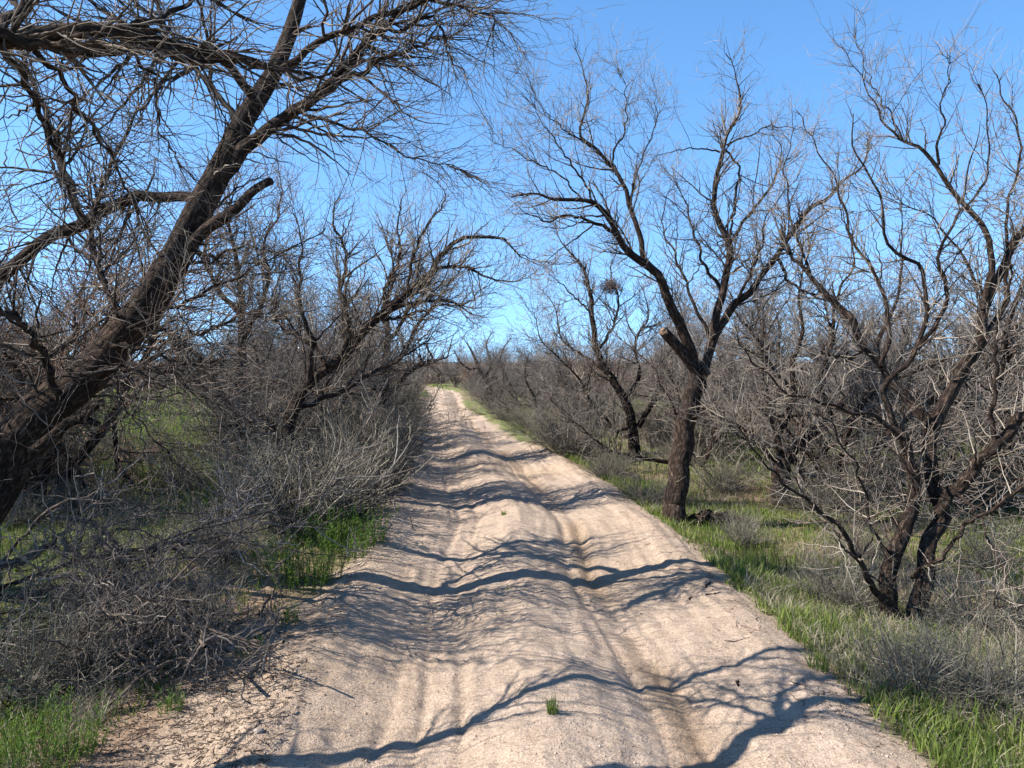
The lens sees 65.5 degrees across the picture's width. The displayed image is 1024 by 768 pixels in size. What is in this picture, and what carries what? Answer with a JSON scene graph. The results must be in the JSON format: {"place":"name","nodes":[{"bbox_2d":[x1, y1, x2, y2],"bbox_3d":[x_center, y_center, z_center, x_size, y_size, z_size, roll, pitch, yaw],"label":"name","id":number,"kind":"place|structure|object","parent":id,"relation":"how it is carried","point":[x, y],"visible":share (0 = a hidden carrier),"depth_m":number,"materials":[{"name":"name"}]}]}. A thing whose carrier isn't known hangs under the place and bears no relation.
{"place":"outdoors","nodes":[
{"label":"outdoors","id":0,"kind":"place"},
{"bbox_2d":[0,362,1023,767],"bbox_3d":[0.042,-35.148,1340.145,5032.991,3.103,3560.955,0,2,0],"label":"ground","id":1,"kind":"structure","parent":0,"point":[158,732],"depth_m":5.80,"materials":[{"name":"soil"}]},
{"bbox_2d":[0,678,71,767],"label":"leafy weed","id":2,"kind":"object","parent":1,"relation":"on","point":[15,750],"visible":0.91,"depth_m":3.14,"materials":[{"name":"green plant"}]},
{"bbox_2d":[1,480,70,530],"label":"grey shrub","id":3,"kind":"object","parent":1,"relation":"on","point":[18,514],"visible":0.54,"depth_m":7.61,"materials":[{"name":"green plant"}]},
{"bbox_2d":[0,685,121,767],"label":"leafy weed","id":4,"kind":"object","parent":1,"relation":"on","point":[85,741],"visible":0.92,"depth_m":3.18,"materials":[{"name":"green plant"}]},
{"bbox_2d":[13,402,110,481],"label":"grey shrub","id":5,"kind":"object","parent":1,"relation":"on","point":[61,465],"visible":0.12,"depth_m":10.74,"materials":[{"name":"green plant"}]},
{"bbox_2d":[20,462,134,514],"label":"grey shrub","id":6,"kind":"object","parent":1,"relation":"on","point":[74,503],"visible":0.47,"depth_m":8.34,"materials":[{"name":"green plant"}]},
{"bbox_2d":[2,272,155,410],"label":"mesquite tree","id":7,"kind":"object","parent":1,"relation":"on","point":[52,328],"visible":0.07,"depth_m":22.74,"materials":[{"name":"brown plant"}]},
{"bbox_2d":[0,546,165,720],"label":"grey shrub","id":8,"kind":"object","parent":1,"relation":"on","point":[6,691],"visible":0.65,"depth_m":3.80,"materials":[{"name":"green plant"}]},
{"bbox_2d":[3,484,202,558],"bbox_3d":[-3.116,1.047,6.150,1.580,0.657,0.458,0,2,-16],"label":"fallen branch","id":9,"kind":"object","parent":1,"relation":"on","point":[38,518],"visible":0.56,"depth_m":6.03,"materials":[{"name":"wood"}]},
{"bbox_2d":[0,583,212,708],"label":"grey shrub","id":10,"kind":"object","parent":1,"relation":"on","point":[94,661],"visible":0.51,"depth_m":3.87,"materials":[{"name":"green plant"}]},
{"bbox_2d":[80,412,192,469],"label":"grey shrub","id":11,"kind":"object","parent":1,"relation":"on","point":[128,446],"visible":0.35,"depth_m":12.20,"materials":[{"name":"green plant"}]},
{"bbox_2d":[0,143,280,471],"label":"mesquite tree","id":12,"kind":"object","parent":1,"relation":"on","point":[36,369],"visible":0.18,"depth_m":10.37,"materials":[{"name":"brown plant"}]},
{"bbox_2d":[0,118,319,521],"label":"mesquite tree","id":13,"kind":"object","parent":1,"relation":"on","point":[89,446],"visible":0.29,"depth_m":8.71,"materials":[{"name":"brown plant"}]},
{"bbox_2d":[0,465,333,724],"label":"brush pile","id":14,"kind":"object","parent":1,"relation":"on","point":[125,576],"visible":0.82,"depth_m":4.16,"materials":[{"name":"grey plant"}]},
{"bbox_2d":[152,684,185,716],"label":"leafy weed","id":15,"kind":"object","parent":1,"relation":"on","point":[169,698],"visible":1,"depth_m":3.65,"materials":[{"name":"green plant"}]},
{"bbox_2d":[116,435,231,497],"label":"grey shrub","id":16,"kind":"object","parent":1,"relation":"on","point":[198,480],"visible":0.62,"depth_m":9.69,"materials":[{"name":"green plant"}]},
{"bbox_2d":[78,240,352,456],"bbox_3d":[-4.470,-0.172,13.266,4.507,4.236,5.436,0,2,8],"label":"mesquite tree","id":17,"kind":"object","parent":1,"relation":"on","point":[282,358],"visible":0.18,"depth_m":12.19,"materials":[{"name":"brown plant"}]},
{"bbox_2d":[55,75,376,486],"bbox_3d":[-3.443,-1.046,9.073,3.214,5.006,2.757,1,2,30],"label":"mesquite tree","id":18,"kind":"object","parent":1,"relation":"on","point":[236,272],"visible":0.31,"depth_m":9.40,"materials":[{"name":"brown plant"}]},
{"bbox_2d":[0,0,434,372],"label":"mesquite tree","id":19,"kind":"object","parent":1,"relation":"on","point":[53,36],"visible":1,"depth_m":3.32,"materials":[{"name":"brown plant"}]},
{"bbox_2d":[150,483,300,575],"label":"grey shrub","id":20,"kind":"object","parent":1,"relation":"on","point":[223,559],"visible":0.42,"depth_m":6.17,"materials":[{"name":"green plant"}]},
{"bbox_2d":[0,113,457,669],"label":"mesquite tree","id":21,"kind":"object","parent":1,"relation":"on","point":[82,531],"visible":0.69,"depth_m":4.57,"materials":[{"name":"brown plant"}]},
{"bbox_2d":[170,380,319,466],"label":"grey shrub","id":22,"kind":"object","parent":1,"relation":"on","point":[216,434],"visible":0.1,"depth_m":11.41,"materials":[{"name":"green plant"}]},
{"bbox_2d":[166,418,331,526],"bbox_3d":[-2.759,0.896,8.234,1.821,1.185,1.816,0,2,9],"label":"grey shrub","id":23,"kind":"object","parent":1,"relation":"on","point":[242,453],"visible":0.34,"depth_m":8.16,"materials":[{"name":"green plant"}]},
{"bbox_2d":[249,528,304,578],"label":"leafy weed","id":24,"kind":"object","parent":1,"relation":"on","point":[266,559],"visible":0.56,"depth_m":5.87,"materials":[{"name":"green plant"}]},
{"bbox_2d":[152,263,422,433],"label":"mesquite tree","id":25,"kind":"object","parent":1,"relation":"on","point":[292,348],"visible":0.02,"depth_m":17.55,"materials":[{"name":"brown plant"}]},
{"bbox_2d":[182,417,405,544],"bbox_3d":[-1.889,0.896,7.150,1.891,1.235,1.897,0,2,6],"label":"grey shrub","id":26,"kind":"object","parent":1,"relation":"on","point":[286,491],"visible":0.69,"depth_m":7.12,"materials":[{"name":"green plant"}]},
{"bbox_2d":[264,532,330,595],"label":"leafy weed","id":27,"kind":"object","parent":1,"relation":"on","point":[288,571],"visible":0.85,"depth_m":5.59,"materials":[{"name":"green plant"}]},
{"bbox_2d":[183,301,425,461],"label":"mesquite tree","id":28,"kind":"object","parent":1,"relation":"on","point":[351,365],"visible":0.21,"depth_m":11.24,"materials":[{"name":"brown plant"}]},
{"bbox_2d":[185,295,437,469],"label":"mesquite tree","id":29,"kind":"object","parent":1,"relation":"on","point":[320,344],"visible":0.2,"depth_m":13.19,"materials":[{"name":"brown plant"}]},
{"bbox_2d":[0,0,625,571],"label":"mesquite tree","id":30,"kind":"object","parent":1,"relation":"on","point":[56,400],"visible":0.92,"depth_m":5.43,"materials":[{"name":"brown plant"}]},
{"bbox_2d":[297,537,346,586],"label":"leafy weed","id":31,"kind":"object","parent":1,"relation":"on","point":[327,567],"visible":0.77,"depth_m":5.75,"materials":[{"name":"green plant"}]},
{"bbox_2d":[252,265,394,380],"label":"mesquite tree","id":32,"kind":"object","parent":1,"relation":"on","point":[311,313],"visible":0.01,"depth_m":20.17,"materials":[{"name":"brown plant"}]},
{"bbox_2d":[292,498,356,549],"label":"leafy weed","id":33,"kind":"object","parent":1,"relation":"on","point":[312,528],"visible":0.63,"depth_m":6.89,"materials":[{"name":"green plant"}]},
{"bbox_2d":[233,401,442,526],"bbox_3d":[-1.881,0.835,8.154,2.201,1.432,2.194,0,2,18],"label":"grey shrub","id":34,"kind":"object","parent":1,"relation":"on","point":[369,505],"visible":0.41,"depth_m":8.20,"materials":[{"name":"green plant"}]},
{"bbox_2d":[261,304,415,422],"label":"mesquite tree","id":35,"kind":"object","parent":1,"relation":"on","point":[320,365],"visible":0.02,"depth_m":14.95,"materials":[{"name":"brown plant"}]},
{"bbox_2d":[267,379,421,470],"bbox_3d":[-2.442,0.657,11.282,2.416,1.577,2.423,0,2,-13],"label":"grey shrub","id":36,"kind":"object","parent":1,"relation":"on","point":[356,420],"visible":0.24,"depth_m":11.09,"materials":[{"name":"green plant"}]},
{"bbox_2d":[311,508,381,563],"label":"leafy weed","id":37,"kind":"object","parent":1,"relation":"on","point":[358,538],"visible":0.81,"depth_m":6.48,"materials":[{"name":"green plant"}]},
{"bbox_2d":[224,250,488,443],"bbox_3d":[-3.249,-0.568,16.270,5.184,4.559,5.550,0,2,-7],"label":"mesquite tree","id":38,"kind":"object","parent":1,"relation":"on","point":[432,429],"visible":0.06,"depth_m":15.59,"materials":[{"name":"brown plant"}]},
{"bbox_2d":[142,111,597,507],"bbox_3d":[-1.463,-0.861,9.049,5.014,4.584,2.372,0,2,0],"label":"mesquite tree","id":39,"kind":"object","parent":1,"relation":"on","point":[353,339],"visible":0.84,"depth_m":9.07,"materials":[{"name":"brown plant"}]},
{"bbox_2d":[340,502,399,549],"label":"leafy weed","id":40,"kind":"object","parent":1,"relation":"on","point":[379,534],"visible":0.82,"depth_m":6.85,"materials":[{"name":"green plant"}]},
{"bbox_2d":[297,393,451,496],"bbox_3d":[-1.833,0.789,9.875,2.269,1.482,2.276,0,2,-8],"label":"grey shrub","id":41,"kind":"object","parent":1,"relation":"on","point":[411,460],"visible":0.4,"depth_m":9.72,"materials":[{"name":"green plant"}]},
{"bbox_2d":[313,375,472,463],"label":"grey shrub","id":42,"kind":"object","parent":1,"relation":"on","point":[393,415],"visible":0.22,"depth_m":12.51,"materials":[{"name":"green plant"}]},
{"bbox_2d":[314,194,509,441],"bbox_3d":[-1.694,-0.942,13.478,3.362,4.650,2.937,0,2,0],"label":"mesquite tree","id":43,"kind":"object","parent":1,"relation":"on","point":[429,353],"visible":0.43,"depth_m":13.39,"materials":[{"name":"brown plant"}]},
{"bbox_2d":[354,361,475,444],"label":"grey shrub","id":44,"kind":"object","parent":1,"relation":"on","point":[428,406],"visible":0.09,"depth_m":15.58,"materials":[{"name":"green plant"}]},
{"bbox_2d":[434,338,479,385],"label":"mesquite tree","id":45,"kind":"object","parent":1,"relation":"on","point":[456,375],"visible":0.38,"depth_m":53.95,"materials":[{"name":"brown plant"}]},
{"bbox_2d":[446,321,515,405],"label":"mesquite tree","id":46,"kind":"object","parent":1,"relation":"on","point":[479,367],"visible":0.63,"depth_m":29.96,"materials":[{"name":"brown plant"}]},
{"bbox_2d":[444,338,520,393],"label":"mesquite tree","id":47,"kind":"object","parent":1,"relation":"on","point":[462,386],"visible":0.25,"depth_m":40.17,"materials":[{"name":"brown plant"}]},
{"bbox_2d":[458,343,537,399],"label":"mesquite tree","id":48,"kind":"object","parent":1,"relation":"on","point":[486,369],"visible":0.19,"depth_m":34.53,"materials":[{"name":"brown plant"}]},
{"bbox_2d":[486,399,525,421],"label":"grey shrub","id":49,"kind":"object","parent":1,"relation":"on","point":[506,416],"visible":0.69,"depth_m":21.97,"materials":[{"name":"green plant"}]},
{"bbox_2d":[70,349,949,390],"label":"thicket","id":50,"kind":"object","parent":1,"relation":"on","point":[442,377],"visible":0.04,"depth_m":62.73,"materials":[{"name":"brown plant"}]},
{"bbox_2d":[0,400,1023,767],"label":"grass","id":51,"kind":"structure","parent":1,"relation":"on","point":[824,622],"depth_m":5.58,"materials":[{"name":"plant"}]},
{"bbox_2d":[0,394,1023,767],"bbox_3d":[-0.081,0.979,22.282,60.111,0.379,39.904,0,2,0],"label":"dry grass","id":52,"kind":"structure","parent":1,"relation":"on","point":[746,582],"depth_m":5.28,"materials":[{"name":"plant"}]},
{"bbox_2d":[3,430,1023,767],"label":"twig litter","id":53,"kind":"object","parent":1,"relation":"on","point":[197,748],"visible":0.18,"depth_m":3.60,"materials":[{"name":"beige plant"}]},
{"bbox_2d":[437,321,601,418],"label":"mesquite tree","id":54,"kind":"object","parent":1,"relation":"on","point":[527,363],"visible":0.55,"depth_m":23.77,"materials":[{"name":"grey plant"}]},
{"bbox_2d":[463,332,575,410],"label":"mesquite tree","id":55,"kind":"object","parent":1,"relation":"on","point":[495,360],"visible":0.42,"depth_m":28.97,"materials":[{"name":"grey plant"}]},
{"bbox_2d":[497,397,557,436],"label":"grey shrub","id":56,"kind":"object","parent":1,"relation":"on","point":[525,424],"visible":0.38,"depth_m":17.38,"materials":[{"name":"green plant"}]},
{"bbox_2d":[509,328,577,401],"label":"mesquite tree","id":57,"kind":"object","parent":1,"relation":"on","point":[540,362],"visible":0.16,"depth_m":33.02,"materials":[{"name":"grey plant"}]},
{"bbox_2d":[508,398,592,450],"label":"grey shrub","id":58,"kind":"object","parent":1,"relation":"on","point":[571,432],"visible":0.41,"depth_m":14.79,"materials":[{"name":"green plant"}]},
{"bbox_2d":[521,404,620,459],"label":"grey shrub","id":59,"kind":"object","parent":1,"relation":"on","point":[563,440],"visible":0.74,"depth_m":13.52,"materials":[{"name":"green plant"}]},
{"bbox_2d":[502,324,658,425],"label":"mesquite tree","id":60,"kind":"object","parent":1,"relation":"on","point":[565,381],"visible":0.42,"depth_m":20.05,"materials":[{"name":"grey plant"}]},
{"bbox_2d":[534,318,659,395],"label":"mesquite tree","id":61,"kind":"object","parent":1,"relation":"on","point":[616,368],"visible":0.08,"depth_m":30.79,"materials":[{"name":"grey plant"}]},
{"bbox_2d":[496,178,701,453],"bbox_3d":[1.580,-1.030,14.802,3.883,5.654,3.060,0,2,0],"label":"mesquite tree","id":62,"kind":"object","parent":1,"relation":"on","point":[622,396],"visible":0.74,"depth_m":14.93,"materials":[{"name":"brown plant"}]},
{"bbox_2d":[591,276,626,294],"bbox_3d":[1.851,-1.850,14.994,0.634,0.407,0.639,-1,2,-42],"label":"bird nest","id":63,"kind":"object","parent":62,"relation":"on","point":[610,291],"visible":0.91,"depth_m":14.94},
{"bbox_2d":[573,439,654,479],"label":"grey shrub","id":64,"kind":"object","parent":1,"relation":"on","point":[602,471],"visible":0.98,"depth_m":11.04,"materials":[{"name":"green plant"}]},
{"bbox_2d":[559,315,668,414],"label":"mesquite tree","id":65,"kind":"object","parent":1,"relation":"on","point":[597,379],"visible":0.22,"depth_m":24.82,"materials":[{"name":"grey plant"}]},
{"bbox_2d":[581,383,669,438],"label":"grey shrub","id":66,"kind":"object","parent":1,"relation":"on","point":[616,416],"visible":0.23,"depth_m":17.97,"materials":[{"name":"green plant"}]},
{"bbox_2d":[505,270,786,482],"bbox_3d":[2.356,0.761,12.981,5.646,5.525,3.986,-1,2,-19],"label":"mesquite tree","id":67,"kind":"object","parent":1,"relation":"on","point":[659,359],"visible":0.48,"depth_m":12.41,"materials":[{"name":"brown plant"}]},
{"bbox_2d":[619,394,673,449],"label":"grey shrub","id":68,"kind":"object","parent":1,"relation":"on","point":[649,434],"visible":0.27,"depth_m":15.83,"materials":[{"name":"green plant"}]},
{"bbox_2d":[604,468,689,505],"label":"grey shrub","id":69,"kind":"object","parent":1,"relation":"on","point":[656,497],"visible":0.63,"depth_m":9.30,"materials":[{"name":"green plant"}]},
{"bbox_2d":[558,253,791,453],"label":"mesquite tree","id":70,"kind":"object","parent":1,"relation":"on","point":[644,396],"visible":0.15,"depth_m":15.83,"materials":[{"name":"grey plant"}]},
{"bbox_2d":[451,7,905,524],"bbox_3d":[2.001,-1.244,8.316,5.072,5.617,2.768,0,2,0],"label":"mesquite tree","id":71,"kind":"object","parent":1,"relation":"on","point":[678,484],"visible":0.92,"depth_m":8.27,"materials":[{"name":"brown plant"}]},
{"bbox_2d":[642,385,769,459],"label":"grey shrub","id":72,"kind":"object","parent":1,"relation":"on","point":[695,434],"visible":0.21,"depth_m":13.99,"materials":[{"name":"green plant"}]},
{"bbox_2d":[687,504,746,525],"bbox_3d":[2.156,1.377,8.250,0.706,0.312,0.313,-1,2,-18],"label":"log","id":73,"kind":"object","parent":1,"relation":"on","point":[701,516],"visible":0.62,"depth_m":8.19,"materials":[{"name":"wood"}]},
{"bbox_2d":[689,436,770,497],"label":"grey shrub","id":74,"kind":"object","parent":1,"relation":"on","point":[728,477],"visible":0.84,"depth_m":10.37,"materials":[{"name":"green plant"}]},
{"bbox_2d":[695,503,781,553],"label":"grey shrub","id":75,"kind":"object","parent":1,"relation":"on","point":[743,531],"visible":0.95,"depth_m":7.41,"materials":[{"name":"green plant"}]},
{"bbox_2d":[662,280,840,409],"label":"mesquite tree","id":76,"kind":"object","parent":1,"relation":"on","point":[754,340],"visible":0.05,"depth_m":22.84,"materials":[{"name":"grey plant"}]},
{"bbox_2d":[753,428,863,487],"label":"grey shrub","id":77,"kind":"object","parent":1,"relation":"on","point":[806,463],"visible":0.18,"depth_m":10.60,"materials":[{"name":"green plant"}]},
{"bbox_2d":[619,169,1022,505],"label":"mesquite tree","id":78,"kind":"object","parent":1,"relation":"on","point":[778,463],"visible":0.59,"depth_m":9.71,"materials":[{"name":"brown plant"}]},
{"bbox_2d":[763,460,892,517],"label":"grey shrub","id":79,"kind":"object","parent":1,"relation":"on","point":[832,497],"visible":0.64,"depth_m":9.11,"materials":[{"name":"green plant"}]},
{"bbox_2d":[761,531,921,623],"bbox_3d":[2.230,1.359,5.582,0.945,0.682,1.122,0,2,-17],"label":"grey shrub","id":80,"kind":"object","parent":1,"relation":"on","point":[841,592],"visible":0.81,"depth_m":5.47,"materials":[{"name":"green plant"}]},
{"bbox_2d":[792,462,896,511],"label":"grey shrub","id":81,"kind":"object","parent":1,"relation":"on","point":[848,489],"visible":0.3,"depth_m":9.28,"materials":[{"name":"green plant"}]},
{"bbox_2d":[674,0,1023,642],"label":"mesquite tree","id":82,"kind":"object","parent":1,"relation":"on","point":[941,500],"visible":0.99,"depth_m":5.28,"materials":[{"name":"brown plant"}]},
{"bbox_2d":[787,276,910,405],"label":"mesquite tree","id":83,"kind":"object","parent":1,"relation":"on","point":[855,317],"visible":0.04,"depth_m":26.84,"materials":[{"name":"brown plant"}]},
{"bbox_2d":[675,213,1023,544],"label":"mesquite tree","id":84,"kind":"object","parent":1,"relation":"on","point":[808,452],"visible":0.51,"depth_m":9.34,"materials":[{"name":"brown plant"}]},
{"bbox_2d":[703,205,1022,492],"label":"mesquite tree","id":85,"kind":"object","parent":1,"relation":"on","point":[874,333],"visible":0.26,"depth_m":12.39,"materials":[{"name":"brown plant"}]},
{"bbox_2d":[817,510,912,563],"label":"grey shrub","id":86,"kind":"object","parent":1,"relation":"on","point":[871,545],"visible":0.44,"depth_m":6.95,"materials":[{"name":"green plant"}]},
{"bbox_2d":[755,255,1023,455],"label":"mesquite tree","id":87,"kind":"object","parent":1,"relation":"on","point":[870,443],"visible":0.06,"depth_m":14.97,"materials":[{"name":"brown plant"}]},
{"bbox_2d":[826,420,955,481],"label":"grey shrub","id":88,"kind":"object","parent":1,"relation":"on","point":[857,455],"visible":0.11,"depth_m":11.72,"materials":[{"name":"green plant"}]},
{"bbox_2d":[764,97,1023,554],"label":"mesquite tree","id":89,"kind":"object","parent":1,"relation":"on","point":[1002,398],"visible":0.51,"depth_m":8.08,"materials":[{"name":"brown plant"}]},
{"bbox_2d":[866,667,928,711],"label":"grass tuft","id":90,"kind":"object","parent":1,"relation":"on","point":[883,687],"visible":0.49,"depth_m":3.80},
{"bbox_2d":[803,263,1023,441],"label":"mesquite tree","id":91,"kind":"object","parent":1,"relation":"on","point":[865,304],"visible":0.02,"depth_m":18.84,"materials":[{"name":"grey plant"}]},
{"bbox_2d":[825,597,1017,731],"bbox_3d":[2.019,1.388,3.994,0.957,0.605,0.920,-1,2,-33],"label":"grey shrub","id":92,"kind":"object","parent":1,"relation":"on","point":[902,672],"visible":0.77,"depth_m":3.90,"materials":[{"name":"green plant"}]},
{"bbox_2d":[895,686,964,735],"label":"grass tuft","id":93,"kind":"object","parent":1,"relation":"on","point":[934,719],"visible":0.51,"depth_m":3.62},
{"bbox_2d":[867,599,1023,741],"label":"grey shrub","id":94,"kind":"object","parent":1,"relation":"on","point":[1012,683],"visible":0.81,"depth_m":3.88,"materials":[{"name":"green plant"}]},
{"bbox_2d":[881,214,1023,453],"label":"mesquite tree","id":95,"kind":"object","parent":1,"relation":"on","point":[963,338],"visible":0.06,"depth_m":13.81,"materials":[{"name":"brown plant"}]},
{"bbox_2d":[887,537,1023,643],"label":"grey shrub","id":96,"kind":"object","parent":1,"relation":"on","point":[955,602],"visible":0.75,"depth_m":5.08,"materials":[{"name":"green plant"}]},
{"bbox_2d":[930,709,1001,765],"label":"grass tuft","id":97,"kind":"object","parent":1,"relation":"on","point":[956,732],"visible":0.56,"depth_m":3.44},
{"bbox_2d":[914,294,1023,490],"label":"mesquite tree","id":98,"kind":"object","parent":1,"relation":"on","point":[986,383],"visible":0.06,"depth_m":11.18,"materials":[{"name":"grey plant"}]},
{"bbox_2d":[927,445,1023,519],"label":"grey shrub","id":99,"kind":"object","parent":1,"relation":"on","point":[984,496],"visible":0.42,"depth_m":9.10,"materials":[{"name":"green plant"}]},
{"bbox_2d":[937,504,1023,578],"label":"grey shrub","id":100,"kind":"object","parent":1,"relation":"on","point":[982,552],"visible":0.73,"depth_m":6.58,"materials":[{"name":"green plant"}]},
{"bbox_2d":[0,0,1023,361],"label":"sky","id":101,"kind":"structure","parent":0,"point":[791,26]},
{"bbox_2d":[47,383,1023,510],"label":"field grass","id":102,"kind":"structure","parent":0,"point":[185,417],"depth_m":15.04,"materials":[{"name":"plant"}]},
{"bbox_2d":[145,386,934,767],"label":"dirt road","id":103,"kind":"structure","parent":0,"point":[579,530],"depth_m":4.32,"materials":[{"name":"soil"}]},
{"bbox_2d":[79,456,981,767],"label":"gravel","id":104,"kind":"structure","parent":103,"relation":"on","point":[497,688],"depth_m":3.74,"materials":[{"name":"gravel"}]},
{"bbox_2d":[790,634,835,673],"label":"grass tuft","id":105,"kind":"object","parent":103,"relation":"on","point":[822,666],"visible":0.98,"depth_m":4.06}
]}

